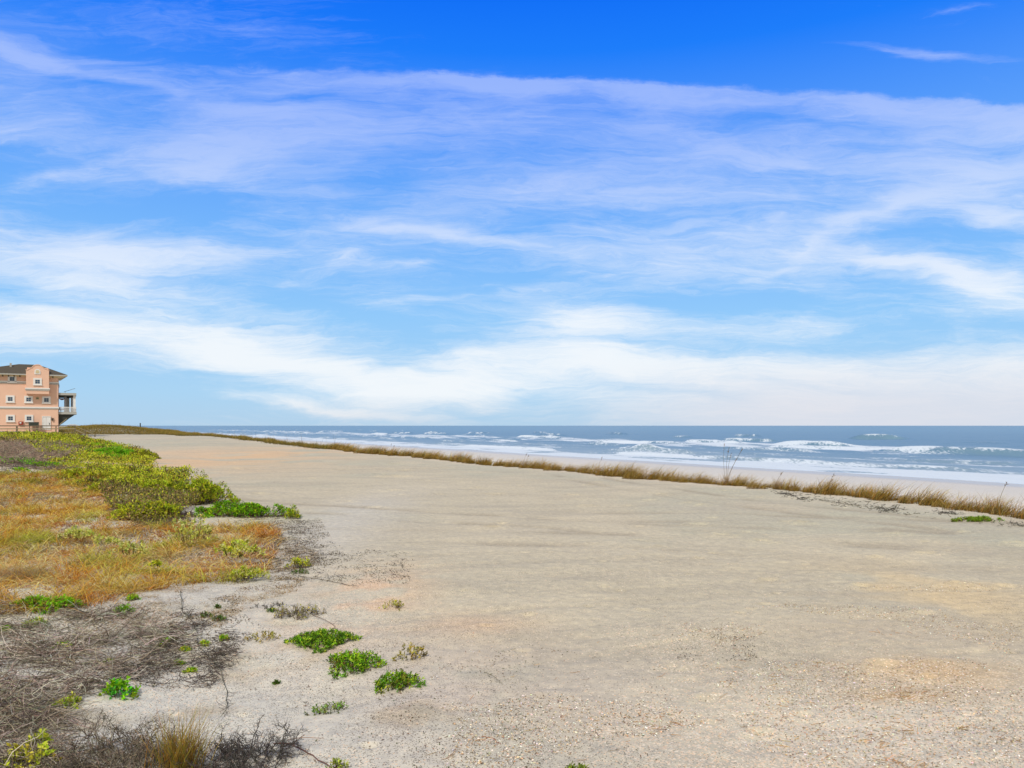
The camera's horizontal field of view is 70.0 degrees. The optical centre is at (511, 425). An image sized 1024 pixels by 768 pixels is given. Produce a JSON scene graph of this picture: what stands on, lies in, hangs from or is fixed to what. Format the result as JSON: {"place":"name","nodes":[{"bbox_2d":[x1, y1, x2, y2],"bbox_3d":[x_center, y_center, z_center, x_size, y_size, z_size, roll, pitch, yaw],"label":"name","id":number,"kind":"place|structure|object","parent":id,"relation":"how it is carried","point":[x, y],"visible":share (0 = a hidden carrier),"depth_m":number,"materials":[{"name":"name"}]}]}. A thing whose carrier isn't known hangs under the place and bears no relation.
{"place":"outdoors","nodes":[
{"label":"outdoors","id":0,"kind":"place"},
{"bbox_2d":[0,466,318,634],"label":"dry grass","id":1,"kind":"structure","parent":0,"point":[11,526],"depth_m":12.97,"materials":[{"name":"plant"}]},
{"bbox_2d":[0,426,1023,767],"bbox_3d":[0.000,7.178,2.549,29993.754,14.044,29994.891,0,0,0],"label":"sand ground","id":2,"kind":"structure","parent":0,"point":[600,576],"depth_m":8.52,"materials":[{"name":"sand"}]},
{"bbox_2d":[0,740,62,767],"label":"beach plant","id":3,"kind":"object","parent":2,"relation":"on","point":[40,747],"visible":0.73,"depth_m":4.71,"materials":[{"name":"yellow plant"}]},
{"bbox_2d":[21,616,47,625],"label":"beach plant","id":4,"kind":"object","parent":2,"relation":"on","point":[40,619],"visible":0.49,"depth_m":7.79,"materials":[{"name":"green plant"}]},
{"bbox_2d":[0,554,73,584],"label":"reed tuft","id":5,"kind":"object","parent":2,"relation":"on","point":[22,572],"visible":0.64,"depth_m":10.17,"materials":[{"name":"orange plant"}]},
{"bbox_2d":[0,363,76,431],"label":"house","id":6,"kind":"structure","parent":2,"relation":"on","point":[29,393],"depth_m":113.94,"materials":[{"name":"pink paint"}]},
{"bbox_2d":[5,395,14,402],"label":"window","id":7,"kind":"structure","parent":6,"relation":"in","point":[9,398],"depth_m":112.65,"materials":[{"name":"white glass"}]},
{"bbox_2d":[6,415,14,421],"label":"window","id":8,"kind":"structure","parent":6,"relation":"in","point":[9,418],"depth_m":112.68,"materials":[{"name":"white glass"}]},
{"bbox_2d":[7,376,16,382],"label":"window","id":9,"kind":"structure","parent":6,"relation":"in","point":[11,378],"depth_m":112.82,"materials":[{"name":"white glass"}]},
{"bbox_2d":[24,396,32,402],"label":"window","id":10,"kind":"structure","parent":6,"relation":"in","point":[27,399],"depth_m":113.87,"materials":[{"name":"white glass"}]},
{"bbox_2d":[24,415,33,421],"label":"window","id":11,"kind":"structure","parent":6,"relation":"in","point":[28,418],"depth_m":113.93,"materials":[{"name":"white glass"}]},
{"bbox_2d":[33,378,41,385],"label":"window","id":12,"kind":"structure","parent":6,"relation":"in","point":[36,381],"depth_m":113.68,"materials":[{"name":"white glass"}]},
{"bbox_2d":[42,396,50,403],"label":"window","id":13,"kind":"structure","parent":6,"relation":"in","point":[45,399],"depth_m":115.10,"materials":[{"name":"white glass"}]},
{"bbox_2d":[42,416,50,429],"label":"door","id":14,"kind":"structure","parent":6,"relation":"in","point":[46,420],"depth_m":115.10,"materials":[{"name":"metal"}]},
{"bbox_2d":[24,728,53,746],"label":"beach plant","id":15,"kind":"object","parent":2,"relation":"on","point":[46,735],"visible":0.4,"depth_m":5.07,"materials":[{"name":"green plant"}]},
{"bbox_2d":[24,460,66,466],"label":"shrub","id":16,"kind":"object","parent":2,"relation":"on","point":[49,462],"visible":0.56,"depth_m":33.67,"materials":[{"name":"green plant"}]},
{"bbox_2d":[0,425,95,436],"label":"boardwalk","id":17,"kind":"structure","parent":2,"relation":"on","point":[55,428],"depth_m":104.78,"materials":[{"name":"brown wood"}]},
{"bbox_2d":[10,594,87,614],"bbox_3d":[-5.338,2.014,8.382,0.768,0.232,0.520,0,0,19],"label":"beach plant","id":18,"kind":"object","parent":2,"relation":"on","point":[56,601],"visible":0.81,"depth_m":8.26,"materials":[{"name":"green plant"}]},
{"bbox_2d":[39,433,72,439],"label":"shrub","id":19,"kind":"object","parent":2,"relation":"on","point":[59,435],"visible":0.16,"depth_m":69.63,"materials":[{"name":"green plant"}]},
{"bbox_2d":[48,691,81,708],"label":"beach plant","id":20,"kind":"object","parent":2,"relation":"on","point":[69,699],"visible":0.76,"depth_m":5.79,"materials":[{"name":"green plant"}]},
{"bbox_2d":[57,525,99,539],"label":"shrub","id":21,"kind":"object","parent":2,"relation":"on","point":[76,533],"visible":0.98,"depth_m":13.63,"materials":[{"name":"green plant"}]},
{"bbox_2d":[61,441,104,446],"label":"shrub","id":22,"kind":"object","parent":2,"relation":"on","point":[83,443],"visible":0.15,"depth_m":58.51,"materials":[{"name":"green plant"}]},
{"bbox_2d":[61,468,113,479],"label":"shrub","id":23,"kind":"object","parent":2,"relation":"on","point":[74,471],"visible":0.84,"depth_m":27.87,"materials":[{"name":"green plant"}]},
{"bbox_2d":[91,535,120,546],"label":"shrub","id":24,"kind":"object","parent":2,"relation":"on","point":[108,538],"visible":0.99,"depth_m":12.96,"materials":[{"name":"green plant"}]},
{"bbox_2d":[0,430,218,523],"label":"scrub","id":25,"kind":"object","parent":2,"relation":"on","point":[141,492],"visible":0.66,"depth_m":28.59,"materials":[{"name":"green plant"}]},
{"bbox_2d":[90,446,132,454],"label":"shrub","id":26,"kind":"object","parent":2,"relation":"on","point":[120,450],"visible":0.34,"depth_m":46.88,"materials":[{"name":"green plant"}]},
{"bbox_2d":[79,474,147,492],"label":"shrub","id":27,"kind":"object","parent":2,"relation":"on","point":[140,481],"visible":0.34,"depth_m":23.43,"materials":[{"name":"green plant"}]},
{"bbox_2d":[85,551,147,569],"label":"reed tuft","id":28,"kind":"object","parent":2,"relation":"on","point":[123,561],"visible":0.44,"depth_m":11.16,"materials":[{"name":"brown plant"}]},
{"bbox_2d":[27,705,210,767],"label":"bare shrub","id":29,"kind":"object","parent":2,"relation":"on","point":[132,756],"visible":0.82,"depth_m":4.77,"materials":[{"name":"plant"}]},
{"bbox_2d":[97,675,140,699],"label":"beach plant","id":30,"kind":"object","parent":2,"relation":"on","point":[120,683],"visible":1,"depth_m":6.03,"materials":[{"name":"green plant"}]},
{"bbox_2d":[115,603,134,614],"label":"beach plant","id":31,"kind":"object","parent":2,"relation":"on","point":[125,607],"visible":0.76,"depth_m":8.27,"materials":[{"name":"green plant"}]},
{"bbox_2d":[107,537,150,556],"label":"shrub","id":32,"kind":"object","parent":2,"relation":"on","point":[129,544],"visible":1,"depth_m":11.57,"materials":[{"name":"green plant"}]},
{"bbox_2d":[116,455,146,462],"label":"shrub","id":33,"kind":"object","parent":2,"relation":"on","point":[118,458],"visible":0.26,"depth_m":40.70,"materials":[{"name":"green plant"}]},
{"bbox_2d":[125,593,140,600],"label":"beach plant","id":34,"kind":"object","parent":2,"relation":"on","point":[135,596],"visible":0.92,"depth_m":8.84,"materials":[{"name":"green plant"}]},
{"bbox_2d":[104,497,183,522],"bbox_3d":[-8.226,1.912,16.721,1.648,0.616,1.189,0,0,0],"label":"shrub","id":35,"kind":"object","parent":2,"relation":"on","point":[159,511],"visible":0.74,"depth_m":16.45,"materials":[{"name":"green plant"}]},
{"bbox_2d":[129,449,161,458],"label":"shrub","id":36,"kind":"object","parent":2,"relation":"on","point":[144,452],"visible":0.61,"depth_m":46.94,"materials":[{"name":"green plant"}]},
{"bbox_2d":[122,478,182,489],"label":"shrub","id":37,"kind":"object","parent":2,"relation":"on","point":[158,482],"visible":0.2,"depth_m":23.75,"materials":[{"name":"green plant"}]},
{"bbox_2d":[147,558,161,566],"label":"shrub","id":38,"kind":"object","parent":2,"relation":"on","point":[158,563],"visible":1,"depth_m":10.40,"materials":[{"name":"green plant"}]},
{"bbox_2d":[122,699,230,767],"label":"reed tuft","id":39,"kind":"object","parent":2,"relation":"on","point":[180,752],"visible":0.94,"depth_m":4.66,"materials":[{"name":"brown plant"}]},
{"bbox_2d":[179,645,192,651],"bbox_3d":[-3.240,2.213,7.238,0.141,0.073,0.144,0,0,0],"label":"sprout","id":40,"kind":"object","parent":2,"relation":"on","point":[186,648],"visible":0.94,"depth_m":7.23,"materials":[{"name":"green plant"}]},
{"bbox_2d":[163,512,212,545],"bbox_3d":[-5.847,1.869,13.338,0.922,0.579,0.657,0,0,0],"label":"shrub","id":41,"kind":"object","parent":2,"relation":"on","point":[198,526],"visible":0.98,"depth_m":13.28,"materials":[{"name":"green plant"}]},
{"bbox_2d":[182,666,197,673],"bbox_3d":[-2.951,2.253,6.718,0.157,0.084,0.119,0,0,0],"label":"sprout","id":42,"kind":"object","parent":2,"relation":"on","point":[191,669],"visible":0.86,"depth_m":6.72,"materials":[{"name":"green plant"}]},
{"bbox_2d":[151,476,240,504],"bbox_3d":[-9.075,1.857,21.052,2.370,0.798,1.962,0,0,-25],"label":"shrub","id":43,"kind":"object","parent":2,"relation":"on","point":[204,484],"visible":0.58,"depth_m":20.76,"materials":[{"name":"green plant"}]},
{"bbox_2d":[59,422,340,448],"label":"dune scrub","id":44,"kind":"object","parent":2,"relation":"on","point":[138,430],"visible":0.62,"depth_m":142.24,"materials":[{"name":"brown plant"}]},
{"bbox_2d":[176,589,235,715],"bbox_3d":[-3.229,2.211,7.583,0.268,0.261,4.324,0,0,-30],"label":"vine","id":45,"kind":"object","parent":2,"relation":"on","point":[214,662],"visible":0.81,"depth_m":6.69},
{"bbox_2d":[212,614,226,621],"bbox_3d":[-3.327,2.186,8.296,0.169,0.094,0.132,0,0,0],"label":"sprout","id":46,"kind":"object","parent":2,"relation":"on","point":[220,616],"visible":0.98,"depth_m":8.28,"materials":[{"name":"green plant"}]},
{"bbox_2d":[213,538,265,557],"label":"shrub","id":47,"kind":"object","parent":2,"relation":"on","point":[236,549],"visible":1,"depth_m":11.69,"materials":[{"name":"green plant"}]},
{"bbox_2d":[191,499,300,517],"bbox_3d":[-6.313,1.994,17.605,2.610,0.457,1.059,0,0,0],"label":"shrub","id":48,"kind":"object","parent":2,"relation":"on","point":[249,509],"visible":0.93,"depth_m":17.40,"materials":[{"name":"green plant"}]},
{"bbox_2d":[185,715,311,767],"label":"bare shrub","id":49,"kind":"object","parent":2,"relation":"on","point":[228,752],"visible":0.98,"depth_m":4.87,"materials":[{"name":"plant"}]},
{"bbox_2d":[228,563,270,579],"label":"shrub","id":50,"kind":"object","parent":2,"relation":"on","point":[249,571],"visible":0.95,"depth_m":10.31,"materials":[{"name":"green plant"}]},
{"bbox_2d":[244,631,280,642],"bbox_3d":[-2.644,2.225,7.698,0.378,0.111,0.292,0,0,0],"label":"sprout","id":51,"kind":"object","parent":2,"relation":"on","point":[271,633],"visible":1,"depth_m":7.71,"materials":[{"name":"beige plant"}]},
{"bbox_2d":[283,504,300,518],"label":"shrub","id":52,"kind":"object","parent":2,"relation":"on","point":[292,511],"visible":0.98,"depth_m":17.17,"materials":[{"name":"green plant"}]},
{"bbox_2d":[283,555,310,568],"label":"shrub","id":53,"kind":"object","parent":2,"relation":"on","point":[297,561],"visible":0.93,"depth_m":11.41,"materials":[{"name":"green plant"}]},
{"bbox_2d":[271,603,325,620],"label":"bare shrub","id":54,"kind":"object","parent":2,"relation":"on","point":[296,611],"visible":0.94,"depth_m":8.55,"materials":[{"name":"brown plant"}]},
{"bbox_2d":[291,568,308,573],"bbox_3d":[-3.155,2.173,10.919,0.293,0.097,0.220,0,0,0],"label":"sprout","id":55,"kind":"object","parent":2,"relation":"on","point":[302,572],"visible":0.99,"depth_m":10.90,"materials":[{"name":"green plant"}]},
{"bbox_2d":[273,735,330,766],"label":"stick","id":56,"kind":"object","parent":2,"relation":"on","point":[306,752],"visible":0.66,"depth_m":4.92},
{"bbox_2d":[284,627,362,653],"bbox_3d":[-1.943,2.196,7.574,0.722,0.180,0.687,0,0,41],"label":"beach plant","id":57,"kind":"object","parent":2,"relation":"on","point":[327,638],"visible":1,"depth_m":7.48,"materials":[{"name":"green plant"}]},
{"bbox_2d":[304,700,348,715],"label":"beach plant","id":58,"kind":"object","parent":2,"relation":"on","point":[337,704],"visible":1,"depth_m":5.79,"materials":[{"name":"green plant"}]},
{"bbox_2d":[325,757,349,767],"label":"sprout","id":59,"kind":"object","parent":2,"relation":"on","point":[335,762],"visible":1,"depth_m":4.69,"materials":[{"name":"green plant"}]},
{"bbox_2d":[325,648,387,679],"bbox_3d":[-1.484,2.193,6.838,0.593,0.182,0.559,0,0,-35],"label":"beach plant","id":60,"kind":"object","parent":2,"relation":"on","point":[343,659],"visible":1,"depth_m":6.77,"materials":[{"name":"green plant"}]},
{"bbox_2d":[0,514,755,767],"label":"leaf litter","id":61,"kind":"object","parent":2,"relation":"on","point":[322,533],"visible":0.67,"depth_m":7.86,"materials":[{"name":"plant"}]},
{"bbox_2d":[378,599,403,610],"bbox_3d":[-1.446,2.167,8.879,0.306,0.128,0.235,0,0,18],"label":"sprout","id":62,"kind":"object","parent":2,"relation":"on","point":[396,604],"visible":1,"depth_m":8.85,"materials":[{"name":"beige plant"}]},
{"bbox_2d":[387,447,404,455],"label":"dune grass tuft","id":63,"kind":"object","parent":2,"relation":"on","point":[394,454],"visible":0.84,"depth_m":53.86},
{"bbox_2d":[373,668,425,693],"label":"beach plant","id":64,"kind":"object","parent":2,"relation":"on","point":[398,679],"visible":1,"depth_m":6.22,"materials":[{"name":"green plant"}]},
{"bbox_2d":[391,642,427,660],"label":"beach plant","id":65,"kind":"object","parent":2,"relation":"on","point":[418,648],"visible":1,"depth_m":7.05,"materials":[{"name":"beige plant"}]},
{"bbox_2d":[0,437,1022,767],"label":"dead twigs","id":66,"kind":"object","parent":2,"relation":"on","point":[38,651],"visible":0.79,"depth_m":6.87,"materials":[{"name":"plant"}]},
{"bbox_2d":[518,459,539,467],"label":"dune grass tuft","id":67,"kind":"object","parent":2,"relation":"on","point":[521,466],"visible":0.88,"depth_m":37.78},
{"bbox_2d":[532,461,554,468],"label":"dune grass tuft","id":68,"kind":"object","parent":2,"relation":"on","point":[535,467],"visible":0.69,"depth_m":37.24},
{"bbox_2d":[565,760,589,767],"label":"sprout","id":69,"kind":"object","parent":2,"relation":"on","point":[570,765],"visible":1,"depth_m":4.72,"materials":[{"name":"green plant"}]},
{"bbox_2d":[578,462,601,472],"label":"dune grass tuft","id":70,"kind":"object","parent":2,"relation":"on","point":[587,467],"visible":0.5,"depth_m":34.52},
{"bbox_2d":[595,465,624,475],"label":"dune grass tuft","id":71,"kind":"object","parent":2,"relation":"on","point":[602,472],"visible":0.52,"depth_m":32.64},
{"bbox_2d":[604,464,630,476],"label":"dune grass tuft","id":72,"kind":"object","parent":2,"relation":"on","point":[607,473],"visible":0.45,"depth_m":32.37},
{"bbox_2d":[607,462,640,476],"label":"dune grass tuft","id":73,"kind":"object","parent":2,"relation":"on","point":[613,475],"visible":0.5,"depth_m":32.08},
{"bbox_2d":[621,464,647,476],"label":"dune grass tuft","id":74,"kind":"object","parent":2,"relation":"on","point":[630,472],"visible":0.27,"depth_m":31.45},
{"bbox_2d":[622,467,648,479],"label":"dune grass tuft","id":75,"kind":"object","parent":2,"relation":"on","point":[630,477],"visible":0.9,"depth_m":30.60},
{"bbox_2d":[631,466,663,478],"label":"dune grass tuft","id":76,"kind":"object","parent":2,"relation":"on","point":[646,472],"visible":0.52,"depth_m":30.65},
{"bbox_2d":[646,468,674,479],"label":"dune grass tuft","id":77,"kind":"object","parent":2,"relation":"on","point":[659,476],"visible":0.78,"depth_m":29.79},
{"bbox_2d":[660,470,688,480],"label":"dune grass tuft","id":78,"kind":"object","parent":2,"relation":"on","point":[666,478],"visible":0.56,"depth_m":29.45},
{"bbox_2d":[678,474,700,482],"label":"dune grass tuft","id":79,"kind":"object","parent":2,"relation":"on","point":[688,480],"visible":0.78,"depth_m":28.34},
{"bbox_2d":[680,470,710,481],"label":"dune grass tuft","id":80,"kind":"object","parent":2,"relation":"on","point":[693,476],"visible":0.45,"depth_m":28.68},
{"bbox_2d":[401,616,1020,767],"bbox_3d":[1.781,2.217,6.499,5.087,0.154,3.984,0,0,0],"label":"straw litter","id":81,"kind":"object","parent":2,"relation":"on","point":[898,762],"visible":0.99,"depth_m":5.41,"materials":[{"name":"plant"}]},
{"bbox_2d":[417,581,1023,767],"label":"shell fragments","id":82,"kind":"object","parent":2,"relation":"on","point":[642,700],"visible":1,"depth_m":5.62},
{"bbox_2d":[719,449,742,485],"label":"sea oats","id":83,"kind":"object","parent":2,"relation":"on","point":[726,480],"visible":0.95,"depth_m":26.92,"materials":[{"name":"brown plant"}]},
{"bbox_2d":[717,473,749,485],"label":"dune grass tuft","id":84,"kind":"object","parent":2,"relation":"on","point":[723,484],"visible":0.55,"depth_m":26.95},
{"bbox_2d":[729,474,748,485],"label":"dune grass tuft","id":85,"kind":"object","parent":2,"relation":"on","point":[737,480],"visible":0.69,"depth_m":26.61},
{"bbox_2d":[733,475,760,485],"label":"dune grass tuft","id":86,"kind":"object","parent":2,"relation":"on","point":[741,484],"visible":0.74,"depth_m":26.42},
{"bbox_2d":[746,477,769,488],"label":"dune grass tuft","id":87,"kind":"object","parent":2,"relation":"on","point":[757,487],"visible":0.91,"depth_m":25.27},
{"bbox_2d":[778,477,802,490],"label":"dune grass tuft","id":88,"kind":"object","parent":2,"relation":"on","point":[785,487],"visible":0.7,"depth_m":25.07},
{"bbox_2d":[800,480,814,492],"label":"dune grass tuft","id":89,"kind":"object","parent":2,"relation":"on","point":[806,489],"visible":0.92,"depth_m":23.94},
{"bbox_2d":[811,476,844,493],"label":"dune grass tuft","id":90,"kind":"object","parent":2,"relation":"on","point":[819,485],"visible":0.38,"depth_m":23.66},
{"bbox_2d":[812,477,845,494],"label":"dune grass tuft","id":91,"kind":"object","parent":2,"relation":"on","point":[821,490],"visible":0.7,"depth_m":23.29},
{"bbox_2d":[821,481,868,494],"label":"dune grass tuft","id":92,"kind":"object","parent":2,"relation":"on","point":[833,491],"visible":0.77,"depth_m":23.16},
{"bbox_2d":[834,487,856,495],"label":"dune grass tuft","id":93,"kind":"object","parent":2,"relation":"on","point":[842,492],"visible":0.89,"depth_m":22.94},
{"bbox_2d":[846,482,876,495],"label":"dune grass tuft","id":94,"kind":"object","parent":2,"relation":"on","point":[856,490],"visible":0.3,"depth_m":22.75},
{"bbox_2d":[848,481,884,497],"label":"dune grass tuft","id":95,"kind":"object","parent":2,"relation":"on","point":[860,494],"visible":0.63,"depth_m":22.24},
{"bbox_2d":[862,485,895,498],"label":"dune grass tuft","id":96,"kind":"object","parent":2,"relation":"on","point":[867,495],"visible":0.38,"depth_m":22.02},
{"bbox_2d":[865,484,903,497],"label":"dune grass tuft","id":97,"kind":"object","parent":2,"relation":"on","point":[885,492],"visible":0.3,"depth_m":21.67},
{"bbox_2d":[865,480,912,500],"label":"dune grass tuft","id":98,"kind":"object","parent":2,"relation":"on","point":[879,498],"visible":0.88,"depth_m":21.28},
{"bbox_2d":[897,482,943,503],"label":"dune grass tuft","id":99,"kind":"object","parent":2,"relation":"on","point":[918,499],"visible":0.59,"depth_m":20.53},
{"bbox_2d":[916,485,954,505],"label":"dune grass tuft","id":100,"kind":"object","parent":2,"relation":"on","point":[923,502],"visible":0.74,"depth_m":19.85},
{"bbox_2d":[942,491,983,509],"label":"dune grass tuft","id":101,"kind":"object","parent":2,"relation":"on","point":[951,507],"visible":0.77,"depth_m":18.97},
{"bbox_2d":[952,497,986,510],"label":"dune grass tuft","id":102,"kind":"object","parent":2,"relation":"on","point":[964,509],"visible":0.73,"depth_m":18.68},
{"bbox_2d":[950,515,1004,521],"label":"beach plant","id":103,"kind":"object","parent":2,"relation":"on","point":[976,518],"visible":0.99,"depth_m":16.76,"materials":[{"name":"green plant"}]},
{"bbox_2d":[960,491,1009,511],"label":"dune grass tuft","id":104,"kind":"object","parent":2,"relation":"on","point":[979,506],"visible":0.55,"depth_m":18.57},
{"bbox_2d":[977,498,1011,512],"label":"dune grass tuft","id":105,"kind":"object","parent":2,"relation":"on","point":[984,510],"visible":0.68,"depth_m":18.13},
{"bbox_2d":[986,482,1008,513],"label":"sea oats","id":106,"kind":"object","parent":2,"relation":"on","point":[995,501],"visible":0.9,"depth_m":17.95,"materials":[{"name":"brown plant"}]},
{"bbox_2d":[986,496,1021,514],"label":"dune grass tuft","id":107,"kind":"object","parent":2,"relation":"on","point":[995,511],"visible":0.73,"depth_m":17.85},
{"bbox_2d":[998,493,1023,516],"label":"dune grass tuft","id":108,"kind":"object","parent":2,"relation":"on","point":[1012,513],"visible":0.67,"depth_m":17.52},
{"bbox_2d":[1008,507,1023,519],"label":"dune grass tuft","id":109,"kind":"object","parent":2,"relation":"on","point":[1020,516],"visible":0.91,"depth_m":17.14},
{"bbox_2d":[0,0,1023,425],"label":"sky","id":110,"kind":"structure","parent":0,"point":[213,212],"materials":[{"name":"blue"}]},
{"bbox_2d":[137,426,1023,483],"bbox_3d":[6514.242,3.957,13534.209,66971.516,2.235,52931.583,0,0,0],"label":"sea","id":111,"kind":"structure","parent":0,"point":[984,453],"depth_m":191.51,"materials":[{"name":"liquid"}]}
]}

